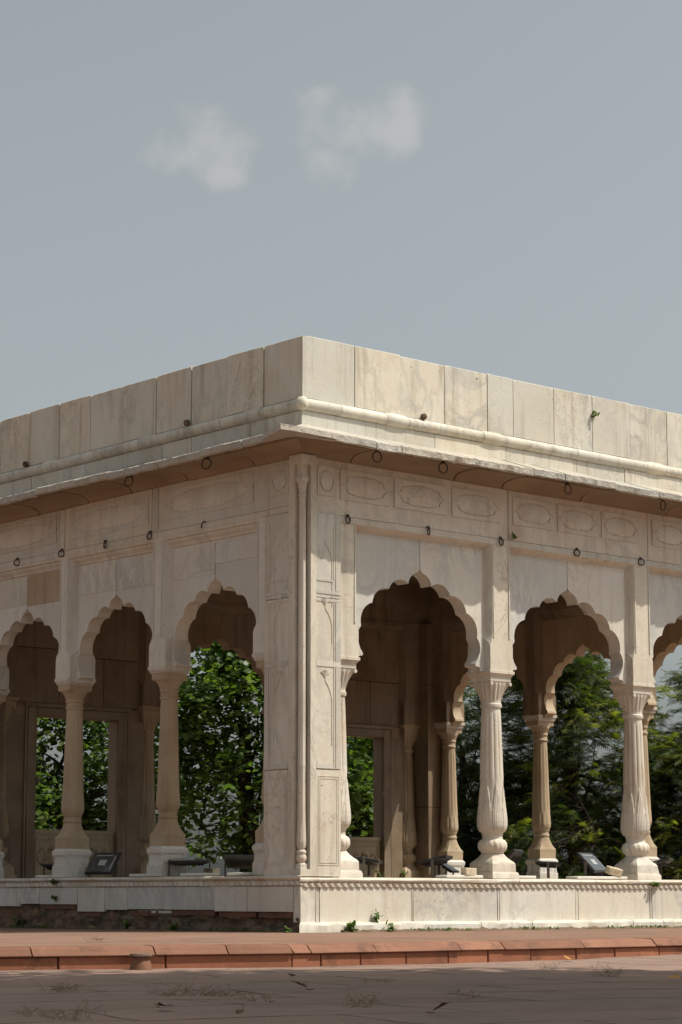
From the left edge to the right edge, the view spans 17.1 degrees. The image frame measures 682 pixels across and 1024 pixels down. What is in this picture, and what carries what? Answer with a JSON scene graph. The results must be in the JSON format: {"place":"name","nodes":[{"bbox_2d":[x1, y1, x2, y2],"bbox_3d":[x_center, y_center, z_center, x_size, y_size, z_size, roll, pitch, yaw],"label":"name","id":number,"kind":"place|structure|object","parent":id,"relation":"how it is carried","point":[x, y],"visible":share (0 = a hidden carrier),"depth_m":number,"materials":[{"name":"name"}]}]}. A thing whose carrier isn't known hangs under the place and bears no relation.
{"place":"outdoors","nodes":[
{"label":"outdoors","id":0,"kind":"place"},
{"bbox_2d":[0,954,681,1023],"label":"court pavement","id":1,"kind":"structure","parent":0,"point":[647,990],"depth_m":12.75,"materials":[{"name":"grey stone"}]},
{"bbox_2d":[10,1003,57,1017],"bbox_3d":[-1.417,2.257,10.280,0.215,0.090,0.218,8,-13,-40],"label":"dry weed","id":2,"kind":"object","parent":1,"relation":"on","point":[26,1014],"visible":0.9,"depth_m":10.26,"materials":[{"name":"plant"}]},
{"bbox_2d":[35,976,95,992],"bbox_3d":[-1.571,2.714,13.008,0.371,0.103,0.273,2,-10,-14],"label":"dry weed","id":3,"kind":"object","parent":1,"relation":"on","point":[59,989],"visible":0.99,"depth_m":13.02,"materials":[{"name":"plant"}]},
{"bbox_2d":[34,998,104,1020],"bbox_3d":[-1.187,2.212,10.069,0.300,0.111,0.262,8,-13,-40],"label":"dry weed","id":4,"kind":"object","parent":1,"relation":"on","point":[74,1018],"visible":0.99,"depth_m":10.05,"materials":[{"name":"plant"}]},
{"bbox_2d":[129,953,152,969],"bbox_3d":[-1.512,3.395,17.144,0.176,0.124,0.177,8,-13,-40],"label":"stone stub","id":5,"kind":"object","parent":1,"relation":"on","point":[140,961],"visible":1,"depth_m":17.08,"materials":[{"name":"orange stone"}]},
{"bbox_2d":[155,1002,172,1007],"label":"fallen leaf","id":6,"kind":"object","parent":1,"relation":"on","point":[160,1004],"visible":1,"depth_m":10.66,"materials":[{"name":"brown plant"}]},
{"bbox_2d":[147,977,217,996],"bbox_3d":[-0.874,2.634,12.562,0.380,0.124,0.395,8,-13,-40],"label":"dry weed","id":7,"kind":"object","parent":1,"relation":"on","point":[186,991],"visible":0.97,"depth_m":12.54,"materials":[{"name":"plant"}]},
{"bbox_2d":[199,986,244,996],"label":"dry weed","id":8,"kind":"object","parent":1,"relation":"on","point":[225,993],"visible":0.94,"depth_m":12.53,"materials":[{"name":"plant"}]},
{"bbox_2d":[235,1005,244,1013],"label":"fallen leaf","id":9,"kind":"object","parent":1,"relation":"on","point":[237,1011],"visible":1,"depth_m":10.52,"materials":[{"name":"brown plant"}]},
{"bbox_2d":[227,989,275,1002],"bbox_3d":[-0.455,2.507,11.738,0.237,0.079,0.250,8,-13,-40],"label":"dry weed","id":10,"kind":"object","parent":1,"relation":"on","point":[264,997],"visible":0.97,"depth_m":11.74,"materials":[{"name":"plant"}]},
{"bbox_2d":[290,980,313,989],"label":"fallen leaf","id":11,"kind":"object","parent":1,"relation":"on","point":[304,984],"visible":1,"depth_m":13.09,"materials":[{"name":"brown plant"}]},
{"bbox_2d":[343,989,384,1007],"bbox_3d":[0.124,2.402,11.208,0.217,0.111,0.304,2,-10,-14],"label":"dry weed","id":12,"kind":"object","parent":1,"relation":"on","point":[352,1000],"visible":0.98,"depth_m":11.23,"materials":[{"name":"plant"}]},
{"bbox_2d":[426,1002,448,1012],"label":"fallen leaf","id":13,"kind":"object","parent":1,"relation":"on","point":[440,1005],"visible":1,"depth_m":10.41,"materials":[{"name":"brown plant"}]},
{"bbox_2d":[448,988,480,998],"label":"dry weed","id":14,"kind":"object","parent":1,"relation":"on","point":[465,994],"visible":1,"depth_m":12.16,"materials":[{"name":"plant"}]},
{"bbox_2d":[536,962,559,969],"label":"dry weed","id":15,"kind":"object","parent":1,"relation":"on","point":[544,966],"visible":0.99,"depth_m":17.14,"materials":[{"name":"plant"}]},
{"bbox_2d":[587,961,629,976],"bbox_3d":[1.827,3.126,15.521,0.270,0.116,0.306,8,-13,-40],"label":"dry weed","id":16,"kind":"object","parent":1,"relation":"on","point":[608,975],"visible":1,"depth_m":15.49,"materials":[{"name":"plant"}]},
{"bbox_2d":[669,974,681,978],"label":"fallen leaf","id":17,"kind":"object","parent":1,"relation":"on","point":[675,976],"visible":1,"depth_m":14.86,"materials":[{"name":"plant"}]},
{"bbox_2d":[0,928,681,945],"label":"terrace pavement","id":18,"kind":"structure","parent":0,"point":[39,937],"depth_m":21.68,"materials":[{"name":"red stone"}]},
{"bbox_2d":[86,936,104,941],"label":"dry weed","id":19,"kind":"object","parent":18,"relation":"on","point":[98,939],"visible":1,"depth_m":18.86,"materials":[{"name":"plant"}]},
{"bbox_2d":[284,926,291,932],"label":"weed","id":20,"kind":"object","parent":18,"relation":"on","point":[286,930],"visible":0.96,"depth_m":24.00,"materials":[{"name":"green plant"}]},
{"bbox_2d":[9,924,665,930],"bbox_3d":[0.294,4.938,27.022,10.954,0.049,4.792,0,-10,0],"label":"ground cover","id":21,"kind":"object","parent":18,"relation":"on","point":[234,929],"visible":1,"depth_m":26.38,"materials":[{"name":"green plant"}]},
{"bbox_2d":[0,335,681,932],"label":"marble pavilion","id":22,"kind":"structure","parent":18,"relation":"on","point":[322,541],"depth_m":27.16,"materials":[{"name":"beige stone"}]},
{"bbox_2d":[35,875,54,877],"bbox_3d":[-3.612,4.521,28.141,0.200,0.034,0.350,9,-13,-42],"label":"floor stone","id":23,"kind":"object","parent":22,"relation":"on","point":[43,876],"visible":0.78,"depth_m":28.06,"materials":[{"name":"stone"}]},
{"bbox_2d":[41,864,52,874],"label":"floodlight","id":24,"kind":"object","parent":22,"relation":"on","point":[48,866],"visible":0.27,"depth_m":28.47,"materials":[{"name":"black paint"}]},
{"bbox_2d":[49,878,58,884],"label":"weed","id":25,"kind":"object","parent":22,"relation":"on","point":[53,881],"visible":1,"depth_m":27.56,"materials":[{"name":"green plant"}]},
{"bbox_2d":[85,852,121,876],"bbox_3d":[-2.898,4.309,27.672,0.460,0.308,0.199,-7,-12,36],"label":"floodlight","id":26,"kind":"object","parent":22,"relation":"on","point":[103,863],"visible":0.93,"depth_m":27.64,"materials":[{"name":"metal"}]},
{"bbox_2d":[129,874,160,876],"bbox_3d":[-2.302,4.270,26.665,0.200,0.034,0.370,9,-13,-41],"label":"floor stone","id":27,"kind":"object","parent":22,"relation":"on","point":[137,875],"visible":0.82,"depth_m":26.58,"materials":[{"name":"stone"}]},
{"bbox_2d":[168,858,209,876],"bbox_3d":[-1.750,4.101,26.192,0.484,0.220,0.324,0,-10,2],"label":"floodlight","id":28,"kind":"object","parent":22,"relation":"on","point":[188,861],"visible":0.94,"depth_m":26.08,"materials":[{"name":"metal"}]},
{"bbox_2d":[180,873,219,875],"bbox_3d":[-1.605,4.125,25.819,0.200,0.034,0.500,8,-13,-40],"label":"floor stone","id":29,"kind":"object","parent":22,"relation":"on","point":[199,874],"visible":0.98,"depth_m":25.68,"materials":[{"name":"stone"}]},
{"bbox_2d":[204,868,219,872],"bbox_3d":[-1.499,4.186,26.333,0.160,0.100,0.120,-9,-13,42],"label":"loose brick","id":30,"kind":"object","parent":22,"relation":"on","point":[213,870],"visible":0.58,"depth_m":26.29,"materials":[{"name":"beige stone"}]},
{"bbox_2d":[227,872,257,875],"bbox_3d":[-1.063,4.027,25.238,0.200,0.034,0.420,8,-13,-41],"label":"floor stone","id":31,"kind":"object","parent":22,"relation":"on","point":[239,874],"visible":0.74,"depth_m":25.21,"materials":[{"name":"stone"}]},
{"bbox_2d":[223,855,262,875],"bbox_3d":[-1.096,3.974,25.501,0.438,0.237,0.277,-2,-10,10],"label":"floodlight","id":32,"kind":"object","parent":22,"relation":"on","point":[238,861],"visible":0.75,"depth_m":25.43,"materials":[{"name":"metal"}]},
{"bbox_2d":[352,856,382,875],"bbox_3d":[0.283,3.955,25.353,0.323,0.225,0.484,-1,-10,7],"label":"floodlight","id":33,"kind":"object","parent":22,"relation":"on","point":[363,861],"visible":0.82,"depth_m":25.16,"materials":[{"name":"metal"}]},
{"bbox_2d":[373,908,382,922],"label":"weed","id":34,"kind":"object","parent":22,"relation":"on","point":[376,918],"visible":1,"depth_m":24.77,"materials":[{"name":"green plant"}]},
{"bbox_2d":[375,870,385,877],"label":"weed","id":35,"kind":"object","parent":22,"relation":"on","point":[378,875],"visible":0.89,"depth_m":26.11,"materials":[{"name":"green plant"}]},
{"bbox_2d":[400,869,407,877],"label":"weed","id":36,"kind":"object","parent":22,"relation":"on","point":[403,873],"visible":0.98,"depth_m":26.17,"materials":[{"name":"green plant"}]},
{"bbox_2d":[418,855,452,876],"bbox_3d":[1.090,4.087,26.181,0.336,0.244,0.507,-2,-10,11],"label":"floodlight","id":37,"kind":"object","parent":22,"relation":"on","point":[438,861],"visible":0.98,"depth_m":25.99,"materials":[{"name":"metal"}]},
{"bbox_2d":[441,863,458,874],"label":"floodlight","id":38,"kind":"object","parent":22,"relation":"on","point":[448,868],"visible":0.9,"depth_m":26.40,"materials":[{"name":"metal"}]},
{"bbox_2d":[435,875,482,877],"bbox_3d":[1.358,4.183,26.025,0.580,0.034,0.200,8,-13,-40],"label":"floor stone","id":39,"kind":"object","parent":22,"relation":"on","point":[458,876],"visible":0.98,"depth_m":25.90,"materials":[{"name":"stone"}]},
{"bbox_2d":[461,867,476,874],"bbox_3d":[1.467,4.128,26.047,0.090,0.085,0.190,-5,-12,44],"label":"loose brick","id":40,"kind":"object","parent":39,"relation":"on","point":[468,871],"visible":1,"depth_m":26.00,"materials":[{"name":"beige stone"}]},
{"bbox_2d":[507,849,523,863],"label":"floodlight","id":41,"kind":"object","parent":22,"relation":"on","point":[514,856],"visible":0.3,"depth_m":26.83,"materials":[{"name":"metal"}]},
{"bbox_2d":[519,876,535,878],"bbox_3d":[2.084,4.298,26.703,0.420,0.034,0.200,8,-13,-40],"label":"floor stone","id":42,"kind":"object","parent":22,"relation":"on","point":[527,877],"visible":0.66,"depth_m":26.67,"materials":[{"name":"stone"}]},
{"bbox_2d":[535,861,560,877],"bbox_3d":[2.515,4.340,27.537,0.309,0.200,0.460,-1,-10,6],"label":"floodlight","id":43,"kind":"object","parent":22,"relation":"on","point":[546,864],"visible":1,"depth_m":27.35,"materials":[{"name":"metal"}]},
{"bbox_2d":[577,852,605,875],"bbox_3d":[3.086,4.330,27.801,0.244,0.309,0.484,-5,-11,28],"label":"floodlight","id":44,"kind":"object","parent":22,"relation":"on","point":[591,862],"visible":0.89,"depth_m":27.70,"materials":[{"name":"metal"}]},
{"bbox_2d":[591,410,599,417],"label":"weed","id":45,"kind":"object","parent":22,"relation":"on","point":[595,414],"visible":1,"depth_m":28.20,"materials":[{"name":"green plant"}]},
{"bbox_2d":[566,876,627,879],"bbox_3d":[3.102,4.435,27.502,0.900,0.034,0.200,8,-13,-41],"label":"floor stone","id":46,"kind":"object","parent":22,"relation":"on","point":[592,877],"visible":0.98,"depth_m":27.34,"materials":[{"name":"stone"}]},
{"bbox_2d":[605,866,622,876],"bbox_3d":[3.321,4.374,27.621,0.200,0.090,0.100,17,-1,-30],"label":"loose brick","id":47,"kind":"object","parent":46,"relation":"on","point":[610,870],"visible":1,"depth_m":27.58,"materials":[{"name":"beige stone"}]},
{"bbox_2d":[649,882,659,886],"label":"weed","id":48,"kind":"object","parent":22,"relation":"on","point":[657,884],"visible":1,"depth_m":27.79,"materials":[{"name":"green plant"}]},
{"bbox_2d":[652,858,673,878],"bbox_3d":[3.999,4.495,28.625,0.350,0.260,0.530,-2,-10,14],"label":"floodlight","id":49,"kind":"object","parent":22,"relation":"on","point":[661,863],"visible":0.59,"depth_m":28.44,"materials":[{"name":"metal"}]},
{"bbox_2d":[0,0,681,879],"label":"sky","id":50,"kind":"structure","parent":0,"point":[493,187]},
{"bbox_2d":[2,925,681,932],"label":"soil","id":51,"kind":"structure","parent":0,"point":[509,928],"depth_m":26.03,"materials":[{"name":"brown soil"}]},
{"bbox_2d":[11,917,22,925],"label":"weed","id":52,"kind":"object","parent":51,"relation":"on","point":[17,921],"visible":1,"depth_m":28.09,"materials":[{"name":"green plant"}]},
{"bbox_2d":[123,919,129,927],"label":"weed","id":53,"kind":"object","parent":51,"relation":"on","point":[126,924],"visible":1,"depth_m":26.39,"materials":[{"name":"green plant"}]},
{"bbox_2d":[169,923,177,930],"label":"weed","id":54,"kind":"object","parent":51,"relation":"on","point":[173,926],"visible":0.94,"depth_m":25.69,"materials":[{"name":"green plant"}]},
{"bbox_2d":[345,920,358,931],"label":"weed","id":55,"kind":"object","parent":51,"relation":"on","point":[350,926],"visible":1,"depth_m":24.38,"materials":[{"name":"green plant"}]},
{"bbox_2d":[386,920,396,930],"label":"weed","id":56,"kind":"object","parent":51,"relation":"on","point":[391,928],"visible":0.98,"depth_m":24.73,"materials":[{"name":"green plant"}]},
{"label":"ground","id":57,"kind":"structure","parent":0,"visible":0},
{"bbox_2d":[35,718,227,876],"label":"broadleaf tree","id":58,"kind":"object","parent":57,"relation":"on","point":[48,812],"visible":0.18,"depth_m":41.79,"materials":[{"name":"green plant"}]},
{"bbox_2d":[154,641,372,871],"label":"broadleaf tree","id":59,"kind":"object","parent":57,"relation":"on","point":[226,670],"visible":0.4,"depth_m":40.32,"materials":[{"name":"green plant"}]},
{"bbox_2d":[0,937,681,970],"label":"kerb","id":60,"kind":"structure","parent":57,"relation":"on","point":[209,955],"depth_m":18.09,"materials":[{"name":"red stone"}]},
{"bbox_2d":[346,737,372,836],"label":"broadleaf tree","id":61,"kind":"object","parent":57,"relation":"on","point":[366,817],"visible":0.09,"depth_m":42.44,"materials":[{"name":"green plant"}]},
{"bbox_2d":[455,683,555,872],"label":"feathery tree","id":62,"kind":"object","parent":57,"relation":"on","point":[467,772],"visible":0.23,"depth_m":46.74,"materials":[{"name":"green plant"}]},
{"bbox_2d":[458,649,681,879],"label":"feathery tree","id":63,"kind":"object","parent":57,"relation":"on","point":[584,683],"visible":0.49,"depth_m":45.00,"materials":[{"name":"green plant"}]},
{"bbox_2d":[605,657,681,879],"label":"feathery tree","id":64,"kind":"object","parent":57,"relation":"on","point":[667,829],"visible":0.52,"depth_m":44.55,"materials":[{"name":"green plant"}]}
]}

